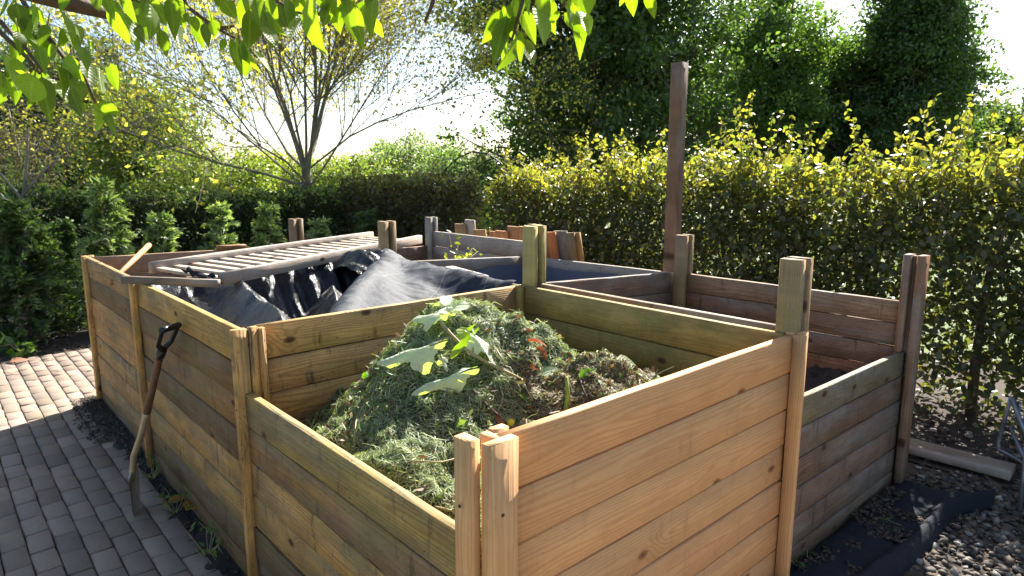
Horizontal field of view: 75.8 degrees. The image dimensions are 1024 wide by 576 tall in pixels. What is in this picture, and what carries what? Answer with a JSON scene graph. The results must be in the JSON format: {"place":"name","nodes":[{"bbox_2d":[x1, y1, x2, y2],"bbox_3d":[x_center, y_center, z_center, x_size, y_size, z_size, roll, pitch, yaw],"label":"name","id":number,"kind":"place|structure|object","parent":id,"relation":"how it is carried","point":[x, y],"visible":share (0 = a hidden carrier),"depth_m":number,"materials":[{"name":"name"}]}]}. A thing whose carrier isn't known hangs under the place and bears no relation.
{"place":"outdoors","nodes":[
{"label":"outdoors","id":0,"kind":"place"},
{"bbox_2d":[0,348,222,575],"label":"paving","id":1,"kind":"structure","parent":0,"point":[83,478],"depth_m":3.52,"materials":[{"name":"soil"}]},
{"bbox_2d":[10,357,28,361],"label":"fallen leaf","id":2,"kind":"object","parent":1,"relation":"on","point":[16,359],"visible":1,"depth_m":5.99,"materials":[{"name":"plant"}]},
{"bbox_2d":[69,395,143,461],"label":"soil crumbs","id":3,"kind":"object","parent":1,"relation":"on","point":[90,398],"visible":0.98,"depth_m":4.49,"materials":[{"name":"brown soil"}]},
{"bbox_2d":[129,322,181,515],"bbox_3d":[-1.767,0.647,3.217,0.501,1.011,0.143,5,11,27],"label":"spade","id":4,"kind":"object","parent":1,"relation":"on","point":[160,354],"visible":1,"depth_m":3.27,"materials":[{"name":"metal"}]},
{"bbox_2d":[0,183,1023,478],"bbox_3d":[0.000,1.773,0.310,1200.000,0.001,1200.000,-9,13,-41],"label":"ground","id":5,"kind":"structure","parent":0,"point":[1018,269],"depth_m":13.15,"materials":[{"name":"brown soil"}]},
{"bbox_2d":[0,3,83,202],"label":"tree","id":6,"kind":"object","parent":5,"relation":"on","point":[22,62],"visible":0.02,"depth_m":22.36,"materials":[{"name":"green plant"}]},
{"bbox_2d":[0,284,90,361],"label":"soil bed","id":7,"kind":"object","parent":5,"relation":"on","point":[83,337],"visible":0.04,"depth_m":6.91,"materials":[{"name":"brown soil"}]},
{"bbox_2d":[0,328,29,351],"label":"weed","id":8,"kind":"object","parent":7,"relation":"on","point":[22,331],"visible":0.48,"depth_m":6.43,"materials":[{"name":"green plant"}]},
{"bbox_2d":[0,331,38,357],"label":"weed","id":9,"kind":"object","parent":7,"relation":"on","point":[30,347],"visible":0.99,"depth_m":6.18,"materials":[{"name":"green plant"}]},
{"bbox_2d":[0,128,60,303],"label":"bare shrub","id":10,"kind":"object","parent":7,"relation":"on","point":[25,189],"visible":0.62,"depth_m":7.52,"materials":[{"name":"brown plant"}]},
{"bbox_2d":[0,192,85,355],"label":"conifer","id":11,"kind":"object","parent":7,"relation":"on","point":[16,281],"visible":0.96,"depth_m":6.52,"materials":[{"name":"green plant"}]},
{"bbox_2d":[0,321,90,361],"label":"bark chips","id":12,"kind":"object","parent":7,"relation":"on","point":[46,345],"visible":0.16,"depth_m":6.61,"materials":[{"name":"brown wood"}]},
{"bbox_2d":[21,217,87,335],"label":"conifer","id":13,"kind":"object","parent":7,"relation":"on","point":[61,230],"visible":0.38,"depth_m":7.40,"materials":[{"name":"green plant"}]},
{"bbox_2d":[53,176,136,331],"bbox_3d":[-4.351,-0.336,7.035,1.069,1.738,0.849,0,10,-1],"label":"conifer","id":14,"kind":"object","parent":7,"relation":"on","point":[107,219],"visible":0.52,"depth_m":6.92,"materials":[{"name":"green plant"}]},
{"bbox_2d":[137,209,182,253],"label":"conifer","id":15,"kind":"object","parent":7,"relation":"on","point":[155,233],"visible":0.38,"depth_m":7.47,"materials":[{"name":"green plant"}]},
{"bbox_2d":[0,146,367,306],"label":"hedge","id":16,"kind":"object","parent":7,"relation":"on","point":[72,206],"visible":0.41,"depth_m":9.77,"materials":[{"name":"green plant"}]},
{"bbox_2d":[197,200,240,250],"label":"conifer","id":17,"kind":"object","parent":7,"relation":"on","point":[225,210],"visible":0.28,"depth_m":7.93,"materials":[{"name":"green plant"}]},
{"bbox_2d":[247,200,288,247],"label":"conifer","id":18,"kind":"object","parent":7,"relation":"on","point":[271,227],"visible":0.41,"depth_m":8.21,"materials":[{"name":"green plant"}]},
{"bbox_2d":[305,215,331,238],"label":"conifer","id":19,"kind":"object","parent":7,"relation":"on","point":[317,231],"visible":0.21,"depth_m":8.77,"materials":[{"name":"green plant"}]},
{"bbox_2d":[354,208,378,236],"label":"conifer","id":20,"kind":"object","parent":7,"relation":"on","point":[364,225],"visible":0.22,"depth_m":9.47,"materials":[{"name":"green plant"}]},
{"bbox_2d":[335,154,486,248],"bbox_3d":[-1.649,-1.067,10.290,1.226,2.073,2.984,-9,13,-41],"label":"hedge","id":21,"kind":"object","parent":7,"relation":"on","point":[402,210],"visible":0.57,"depth_m":9.69,"materials":[{"name":"green plant"}]},
{"bbox_2d":[0,103,108,233],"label":"tree","id":22,"kind":"object","parent":5,"relation":"on","point":[17,160],"visible":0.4,"depth_m":13.38,"materials":[{"name":"green plant"}]},
{"bbox_2d":[0,18,168,226],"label":"tree","id":23,"kind":"object","parent":5,"relation":"on","point":[71,182],"visible":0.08,"depth_m":19.82,"materials":[{"name":"green plant"}]},
{"bbox_2d":[44,64,224,238],"bbox_3d":[-10.170,-3.668,18.027,4.045,4.865,4.256,6,11,29],"label":"tree","id":24,"kind":"object","parent":5,"relation":"on","point":[113,160],"visible":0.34,"depth_m":17.39,"materials":[{"name":"green plant"}]},
{"bbox_2d":[121,139,289,240],"bbox_3d":[-7.768,-2.477,17.146,4.292,2.821,4.880,-9,13,-41],"label":"tree","id":25,"kind":"object","parent":5,"relation":"on","point":[243,179],"visible":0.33,"depth_m":16.37,"materials":[{"name":"green plant"}]},
{"bbox_2d":[222,144,326,231],"bbox_3d":[-7.099,-2.875,19.601,4.289,2.760,4.264,-9,13,-41],"label":"tree","id":26,"kind":"object","parent":5,"relation":"on","point":[284,164],"visible":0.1,"depth_m":18.77,"materials":[{"name":"green plant"}]},
{"bbox_2d":[0,0,640,223],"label":"tree","id":27,"kind":"object","parent":5,"relation":"on","point":[348,41],"visible":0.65,"depth_m":13.03,"materials":[{"name":"green plant"}]},
{"bbox_2d":[0,0,656,135],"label":"cherry tree","id":28,"kind":"object","parent":5,"relation":"on","point":[74,83],"visible":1,"depth_m":1.29,"materials":[{"name":"green plant"}]},
{"bbox_2d":[272,146,414,223],"bbox_3d":[-4.757,-2.800,19.346,4.586,2.700,4.525,-9,13,-41],"label":"tree","id":29,"kind":"object","parent":5,"relation":"on","point":[342,168],"visible":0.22,"depth_m":18.40,"materials":[{"name":"green plant"}]},
{"bbox_2d":[360,126,470,209],"bbox_3d":[-3.872,-4.348,25.473,5.268,3.643,5.382,-9,13,-41],"label":"tree","id":30,"kind":"object","parent":5,"relation":"on","point":[420,154],"visible":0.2,"depth_m":24.49,"materials":[{"name":"green plant"}]},
{"bbox_2d":[403,143,531,222],"bbox_3d":[-1.087,-3.286,21.663,4.758,2.861,4.615,7,12,35],"label":"tree","id":31,"kind":"object","parent":5,"relation":"on","point":[464,166],"visible":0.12,"depth_m":20.57,"materials":[{"name":"green plant"}]},
{"bbox_2d":[428,151,527,226],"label":"garden arch","id":32,"kind":"structure","parent":5,"relation":"on","point":[478,167],"depth_m":8.95,"materials":[{"name":"metal"}]},
{"bbox_2d":[456,170,530,229],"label":"tree","id":33,"kind":"object","parent":5,"relation":"on","point":[484,215],"visible":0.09,"depth_m":13.66,"materials":[{"name":"green plant"}]},
{"bbox_2d":[475,206,515,236],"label":"tree","id":34,"kind":"object","parent":5,"relation":"on","point":[483,225],"visible":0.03,"depth_m":10.46,"materials":[{"name":"green plant"}]},
{"bbox_2d":[415,0,797,226],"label":"tree","id":35,"kind":"object","parent":5,"relation":"on","point":[643,59],"visible":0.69,"depth_m":16.94,"materials":[{"name":"green plant"}]},
{"bbox_2d":[687,0,870,203],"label":"tree","id":36,"kind":"object","parent":5,"relation":"on","point":[785,84],"visible":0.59,"depth_m":21.41,"materials":[{"name":"green plant"}]},
{"bbox_2d":[781,28,861,212],"bbox_3d":[11.713,-6.027,24.798,4.879,7.184,4.932,-9,13,-41],"label":"tree","id":37,"kind":"object","parent":5,"relation":"on","point":[839,32],"depth_m":23.79,"materials":[{"name":"green plant"}]},
{"bbox_2d":[802,0,1013,201],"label":"tree","id":38,"kind":"object","parent":5,"relation":"on","point":[915,56],"visible":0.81,"depth_m":20.44,"materials":[{"name":"green plant"}]},
{"bbox_2d":[908,352,1023,491],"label":"soil bed","id":39,"kind":"object","parent":5,"relation":"on","point":[943,412],"visible":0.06,"depth_m":4.57,"materials":[{"name":"brown soil"}]},
{"bbox_2d":[481,85,1023,439],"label":"hedge","id":40,"kind":"object","parent":39,"relation":"on","point":[777,218],"visible":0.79,"depth_m":5.05,"materials":[{"name":"green plant"}]},
{"bbox_2d":[908,438,1015,480],"bbox_3d":[2.513,0.988,4.050,0.175,0.049,0.921,-10,14,-44],"label":"plank","id":41,"kind":"object","parent":39,"relation":"on","point":[968,460],"visible":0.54,"depth_m":3.87,"materials":[{"name":"grey wood"}]},
{"bbox_2d":[908,378,1022,488],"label":"leaf mould","id":42,"kind":"object","parent":39,"relation":"on","point":[968,434],"visible":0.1,"depth_m":4.37,"materials":[{"name":"brown plant"}]},
{"bbox_2d":[947,91,1023,211],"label":"tree","id":43,"kind":"object","parent":5,"relation":"on","point":[1009,126],"visible":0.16,"depth_m":24.84,"materials":[{"name":"green plant"}]},
{"bbox_2d":[958,85,1023,215],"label":"tree","id":44,"kind":"object","parent":5,"relation":"on","point":[1007,92],"visible":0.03,"depth_m":25.60,"materials":[{"name":"green plant"}]},
{"bbox_2d":[0,0,1023,172],"label":"sky","id":45,"kind":"structure","parent":0,"point":[1007,26],"materials":[{"name":"white"}]},
{"bbox_2d":[83,358,1023,575],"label":"gravel ground","id":46,"kind":"structure","parent":0,"point":[911,467],"depth_m":3.13,"materials":[{"name":"grey gravel"}]},
{"bbox_2d":[79,396,243,575],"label":"soil strip","id":47,"kind":"object","parent":46,"relation":"on","point":[219,561],"visible":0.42,"depth_m":3.36,"materials":[{"name":"black soil"}]},
{"bbox_2d":[140,455,160,479],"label":"weed","id":48,"kind":"object","parent":47,"relation":"on","point":[154,475],"visible":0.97,"depth_m":3.75,"materials":[{"name":"green plant"}]},
{"bbox_2d":[154,488,191,514],"bbox_3d":[-1.745,1.093,3.382,0.155,0.122,0.306,-9,13,-41],"label":"weed","id":49,"kind":"object","parent":47,"relation":"on","point":[169,505],"visible":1,"depth_m":3.35,"materials":[{"name":"green plant"}]},
{"bbox_2d":[168,495,184,502],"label":"fallen leaf","id":50,"kind":"object","parent":47,"relation":"on","point":[176,498],"visible":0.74,"depth_m":3.43,"materials":[{"name":"brown plant"}]},
{"bbox_2d":[129,451,244,575],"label":"soil crumbs","id":51,"kind":"object","parent":47,"relation":"on","point":[183,510],"visible":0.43,"depth_m":3.36,"materials":[{"name":"brown soil"}]},
{"bbox_2d":[183,501,194,510],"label":"fallen leaf","id":52,"kind":"object","parent":47,"relation":"on","point":[186,504],"visible":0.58,"depth_m":3.35,"materials":[{"name":"brown plant"}]},
{"bbox_2d":[188,519,228,559],"bbox_3d":[-1.365,1.153,2.981,0.152,0.126,0.381,-9,13,-41],"label":"weed","id":53,"kind":"object","parent":47,"relation":"on","point":[207,550],"visible":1,"depth_m":2.99,"materials":[{"name":"green plant"}]},
{"bbox_2d":[81,249,808,575],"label":"compost bin","id":54,"kind":"object","parent":46,"relation":"on","point":[686,464],"visible":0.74,"depth_m":2.38,"materials":[{"name":"brown wood"}]},
{"bbox_2d":[107,243,151,284],"bbox_3d":[-2.594,-0.172,4.479,0.038,0.207,0.649,-1,10,-7],"label":"tool handle","id":55,"kind":"object","parent":54,"relation":"in","point":[134,259],"visible":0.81,"depth_m":4.51,"materials":[{"name":"beige wood"}]},
{"bbox_2d":[120,276,220,287],"bbox_3d":[-1.859,-0.035,3.580,0.585,0.046,0.030,2,10,10],"label":"plank","id":56,"kind":"object","parent":54,"relation":"on","point":[177,281],"visible":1,"depth_m":3.56,"materials":[{"name":"grey wood"}]},
{"bbox_2d":[216,244,246,249],"bbox_3d":[-2.331,-0.341,5.472,0.222,0.039,0.075,-7,12,-36],"label":"timber offcut","id":57,"kind":"object","parent":54,"relation":"on","point":[231,247],"visible":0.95,"depth_m":5.44,"materials":[{"name":"brown wood"}]},
{"bbox_2d":[151,262,364,328],"bbox_3d":[-1.040,0.136,3.693,1.457,0.390,1.563,-9,13,-41],"label":"plastic sheet","id":58,"kind":"object","parent":54,"relation":"in","point":[314,290],"visible":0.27,"depth_m":3.98,"materials":[{"name":"black plastic"}]},
{"bbox_2d":[332,249,387,270],"bbox_3d":[-0.959,-0.196,4.388,0.360,0.135,0.520,-9,13,-41],"label":"bunched cover","id":59,"kind":"object","parent":58,"relation":"on","point":[359,260],"visible":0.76,"depth_m":4.29,"materials":[{"name":"black plastic"}]},
{"bbox_2d":[148,232,421,285],"bbox_3d":[-1.432,-0.257,4.733,0.799,0.101,2.148,5,11,28],"label":"slatted frame","id":60,"kind":"object","parent":54,"relation":"on","point":[233,266],"visible":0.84,"depth_m":4.38,"materials":[{"name":"grey wood"}]},
{"bbox_2d":[180,266,222,283],"bbox_3d":[-1.711,-0.075,3.636,0.379,0.077,0.062,6,12,30],"label":"fabric scrap","id":61,"kind":"object","parent":60,"relation":"on","point":[192,272],"visible":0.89,"depth_m":3.64,"materials":[{"name":"black fabric"}]},
{"bbox_2d":[329,248,515,312],"bbox_3d":[-1.015,0.094,3.709,1.388,0.444,1.563,-9,13,-41],"label":"woven cover","id":62,"kind":"object","parent":54,"relation":"on","point":[390,277],"visible":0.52,"depth_m":3.76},
{"bbox_2d":[445,266,488,277],"bbox_3d":[-0.273,-0.096,3.905,0.060,0.022,0.392,-7,12,-35],"label":"batten","id":63,"kind":"object","parent":62,"relation":"on","point":[454,267],"visible":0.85,"depth_m":3.95,"materials":[{"name":"grey wood"}]},
{"bbox_2d":[305,295,673,575],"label":"compost heap","id":64,"kind":"object","parent":54,"relation":"in","point":[418,427],"visible":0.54,"depth_m":2.35,"materials":[{"name":"green plant"}]},
{"bbox_2d":[353,413,357,441],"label":"twig","id":65,"kind":"object","parent":64,"relation":"on","point":[355,427],"visible":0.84,"depth_m":2.24,"materials":[{"name":"beige wood"}]},
{"bbox_2d":[362,372,371,378],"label":"weed leaf","id":66,"kind":"object","parent":64,"relation":"on","point":[364,375],"visible":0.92,"depth_m":2.60,"materials":[{"name":"green plant"}]},
{"bbox_2d":[371,419,380,434],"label":"weed leaf","id":67,"kind":"object","parent":64,"relation":"on","point":[375,421],"visible":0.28,"depth_m":2.25,"materials":[{"name":"green plant"}]},
{"bbox_2d":[409,458,453,462],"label":"twig","id":68,"kind":"object","parent":64,"relation":"on","point":[430,461],"visible":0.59,"depth_m":2.01,"materials":[{"name":"beige wood"}]},
{"bbox_2d":[435,506,454,512],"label":"twig","id":69,"kind":"object","parent":64,"relation":"on","point":[444,509],"visible":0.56,"depth_m":1.89,"materials":[{"name":"beige wood"}]},
{"bbox_2d":[376,296,522,395],"bbox_3d":[-0.245,0.211,2.426,0.437,0.308,0.457,-9,13,-41],"label":"wilted plant","id":70,"kind":"object","parent":64,"relation":"on","point":[421,360],"visible":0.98,"depth_m":2.38,"materials":[{"name":"green plant"}]},
{"bbox_2d":[456,419,470,427],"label":"weed leaf","id":71,"kind":"object","parent":64,"relation":"on","point":[460,422],"visible":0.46,"depth_m":2.21,"materials":[{"name":"green plant"}]},
{"bbox_2d":[472,389,506,424],"bbox_3d":[-0.081,0.420,2.297,0.128,0.131,0.030,2,10,11],"label":"twig","id":72,"kind":"object","parent":64,"relation":"on","point":[487,405],"visible":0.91,"depth_m":2.29,"materials":[{"name":"brown plant"}]},
{"bbox_2d":[496,416,504,423],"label":"dry leaf","id":73,"kind":"object","parent":64,"relation":"on","point":[500,420],"visible":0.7,"depth_m":2.29,"materials":[{"name":"brown plant"}]},
{"bbox_2d":[506,418,515,426],"bbox_3d":[-0.004,0.475,2.316,0.034,0.032,0.033,-9,13,-41],"label":"yellow fruit","id":74,"kind":"object","parent":64,"relation":"on","point":[510,422],"visible":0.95,"depth_m":2.30,"materials":[{"name":"yellow food"}]},
{"bbox_2d":[520,393,529,399],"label":"weed leaf","id":75,"kind":"object","parent":64,"relation":"on","point":[524,397],"visible":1,"depth_m":2.36,"materials":[{"name":"green plant"}]},
{"bbox_2d":[528,338,545,345],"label":"dry leaf","id":76,"kind":"object","parent":64,"relation":"on","point":[536,340],"visible":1,"depth_m":2.51,"materials":[{"name":"orange plant"}]},
{"bbox_2d":[535,346,546,352],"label":"dry leaf","id":77,"kind":"object","parent":64,"relation":"on","point":[539,348],"visible":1,"depth_m":2.58,"materials":[{"name":"plant"}]},
{"bbox_2d":[541,346,546,360],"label":"dry leaf","id":78,"kind":"object","parent":64,"relation":"on","point":[544,356],"visible":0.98,"depth_m":2.59,"materials":[{"name":"brown plant"}]},
{"bbox_2d":[541,367,562,375],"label":"weed leaf","id":79,"kind":"object","parent":64,"relation":"on","point":[546,371],"visible":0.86,"depth_m":2.47,"materials":[{"name":"green plant"}]},
{"bbox_2d":[563,377,569,409],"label":"cut stalk","id":80,"kind":"object","parent":64,"relation":"on","point":[567,399],"visible":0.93,"depth_m":2.32,"materials":[{"name":"green plant"}]},
{"bbox_2d":[578,374,589,401],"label":"twig","id":81,"kind":"object","parent":64,"relation":"on","point":[583,388],"visible":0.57,"depth_m":2.36,"materials":[{"name":"brown plant"}]},
{"bbox_2d":[579,368,595,378],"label":"weed leaf","id":82,"kind":"object","parent":64,"relation":"on","point":[582,373],"visible":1,"depth_m":2.42,"materials":[{"name":"green plant"}]},
{"bbox_2d":[616,354,634,368],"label":"weed leaf","id":83,"kind":"object","parent":64,"relation":"on","point":[626,358],"visible":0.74,"depth_m":2.50,"materials":[{"name":"beige plant"}]},
{"bbox_2d":[454,224,467,250],"bbox_3d":[-0.465,-0.045,6.636,0.115,1.212,0.213,-9,13,-41],"label":"plank","id":84,"kind":"object","parent":46,"relation":"on","point":[460,228],"visible":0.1,"depth_m":6.51,"materials":[{"name":"brown wood"}]},
{"bbox_2d":[464,219,475,234],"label":"plank","id":85,"kind":"object","parent":46,"relation":"on","point":[471,225],"visible":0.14,"depth_m":6.45,"materials":[{"name":"grey wood"}]},
{"bbox_2d":[473,229,486,252],"bbox_3d":[-0.257,0.014,6.412,0.114,1.177,0.244,-9,13,-41],"label":"plank","id":86,"kind":"object","parent":46,"relation":"on","point":[477,232],"visible":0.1,"depth_m":6.29,"materials":[{"name":"brown wood"}]},
{"bbox_2d":[489,231,496,254],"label":"plank","id":87,"kind":"object","parent":46,"relation":"on","point":[491,233],"visible":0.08,"depth_m":6.21,"materials":[{"name":"brown wood"}]},
{"bbox_2d":[495,230,508,255],"bbox_3d":[-0.062,0.048,6.196,0.111,1.176,0.169,-9,13,-41],"label":"plank","id":88,"kind":"object","parent":46,"relation":"on","point":[502,234],"visible":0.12,"depth_m":6.05,"materials":[{"name":"brown wood"}]},
{"bbox_2d":[507,226,518,256],"bbox_3d":[0.048,0.036,6.125,0.114,1.223,0.172,-9,13,-41],"label":"plank","id":89,"kind":"object","parent":46,"relation":"on","point":[513,232],"visible":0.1,"depth_m":5.99,"materials":[{"name":"brown wood"}]},
{"bbox_2d":[519,226,522,240],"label":"plank","id":90,"kind":"object","parent":46,"relation":"on","point":[520,233],"visible":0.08,"depth_m":5.86,"materials":[{"name":"brown wood"}]},
{"bbox_2d":[546,232,550,258],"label":"plank","id":91,"kind":"object","parent":46,"relation":"on","point":[547,250],"visible":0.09,"depth_m":5.69,"materials":[{"name":"brown wood"}]},
{"bbox_2d":[547,232,558,258],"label":"plank","id":92,"kind":"object","parent":46,"relation":"on","point":[553,245],"visible":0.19,"depth_m":5.58,"materials":[{"name":"brown wood"}]},
{"bbox_2d":[553,231,567,259],"bbox_3d":[0.462,0.117,5.672,0.113,1.228,0.220,-9,13,-41],"label":"plank","id":93,"kind":"object","parent":46,"relation":"on","point":[562,244],"visible":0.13,"depth_m":5.56,"materials":[{"name":"grey wood"}]},
{"bbox_2d":[566,232,577,260],"bbox_3d":[0.551,0.144,5.523,0.223,1.225,0.074,2,10,9],"label":"plank","id":94,"kind":"object","parent":46,"relation":"on","point":[571,246],"visible":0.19,"depth_m":5.43,"materials":[{"name":"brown wood"}]},
{"bbox_2d":[575,232,584,261],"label":"plank","id":95,"kind":"object","parent":46,"relation":"on","point":[580,254],"visible":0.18,"depth_m":5.41,"materials":[{"name":"brown wood"}]},
{"bbox_2d":[288,217,929,566],"bbox_3d":[0.112,0.210,4.692,1.499,1.472,4.526,-9,13,-41],"label":"compost bin","id":96,"kind":"object","parent":46,"relation":"on","point":[855,435],"visible":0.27,"depth_m":3.51,"materials":[{"name":"brown wood"}]},
{"bbox_2d":[474,264,620,283],"bbox_3d":[0.114,0.109,4.668,1.322,0.340,1.389,-9,13,-41],"label":"bay liner","id":97,"kind":"object","parent":96,"relation":"in","point":[507,272],"visible":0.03,"depth_m":5.34,"materials":[{"name":"black plastic"}]},
{"bbox_2d":[804,365,851,391],"bbox_3d":[1.096,0.570,3.653,1.348,0.233,1.420,-9,13,-41],"label":"compost","id":98,"kind":"object","parent":96,"relation":"in","point":[816,376],"visible":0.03,"depth_m":3.69,"materials":[{"name":"soil"}]},
{"bbox_2d":[663,61,688,271],"bbox_3d":[1.136,-0.300,4.670,0.089,2.485,0.087,-9,13,-41],"label":"timber stake","id":99,"kind":"object","parent":46,"relation":"on","point":[676,140],"visible":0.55,"depth_m":4.54,"materials":[{"name":"brown wood"}]},
{"bbox_2d":[791,549,820,570],"bbox_3d":[1.251,1.173,2.843,0.162,0.133,0.180,-5,11,-24],"label":"weed","id":100,"kind":"object","parent":46,"relation":"on","point":[796,560],"visible":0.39,"depth_m":2.83,"materials":[{"name":"green plant"}]},
{"bbox_2d":[848,507,898,524],"bbox_3d":[1.735,1.117,3.236,0.122,0.129,0.344,-9,13,-41],"label":"weed","id":101,"kind":"object","parent":46,"relation":"on","point":[890,517],"visible":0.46,"depth_m":3.16,"materials":[{"name":"green plant"}]},
{"bbox_2d":[790,480,995,575],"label":"landscape fabric","id":102,"kind":"object","parent":46,"relation":"on","point":[891,557],"visible":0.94,"depth_m":3.05,"materials":[{"name":"black fabric"}]},
{"bbox_2d":[794,485,939,575],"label":"spilled soil","id":103,"kind":"structure","parent":102,"relation":"on","point":[872,504],"depth_m":3.16,"materials":[{"name":"brown soil"}]},
{"bbox_2d":[883,437,1023,575],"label":"gravel","id":104,"kind":"structure","parent":0,"point":[1001,550],"depth_m":3.19,"materials":[{"name":"grey gravel"}]},
{"bbox_2d":[996,396,1023,510],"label":"garden chair","id":105,"kind":"object","parent":104,"relation":"on","point":[1012,402],"visible":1,"depth_m":3.87,"materials":[{"name":"metal"}]},
{"bbox_3d":[-0.856,-0.014,5.755,1.348,0.161,1.400,-9,13,-41],"label":"compost","id":106,"kind":"object","parent":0,"visible":0},
{"bbox_2d":[440,230,482,258],"bbox_3d":[-0.427,-0.256,5.659,0.441,0.503,0.210,-9,13,-41],"label":"weed","id":107,"kind":"object","parent":106,"relation":"on","point":[461,255],"visible":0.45,"depth_m":5.61,"materials":[{"name":"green plant"}]}
]}

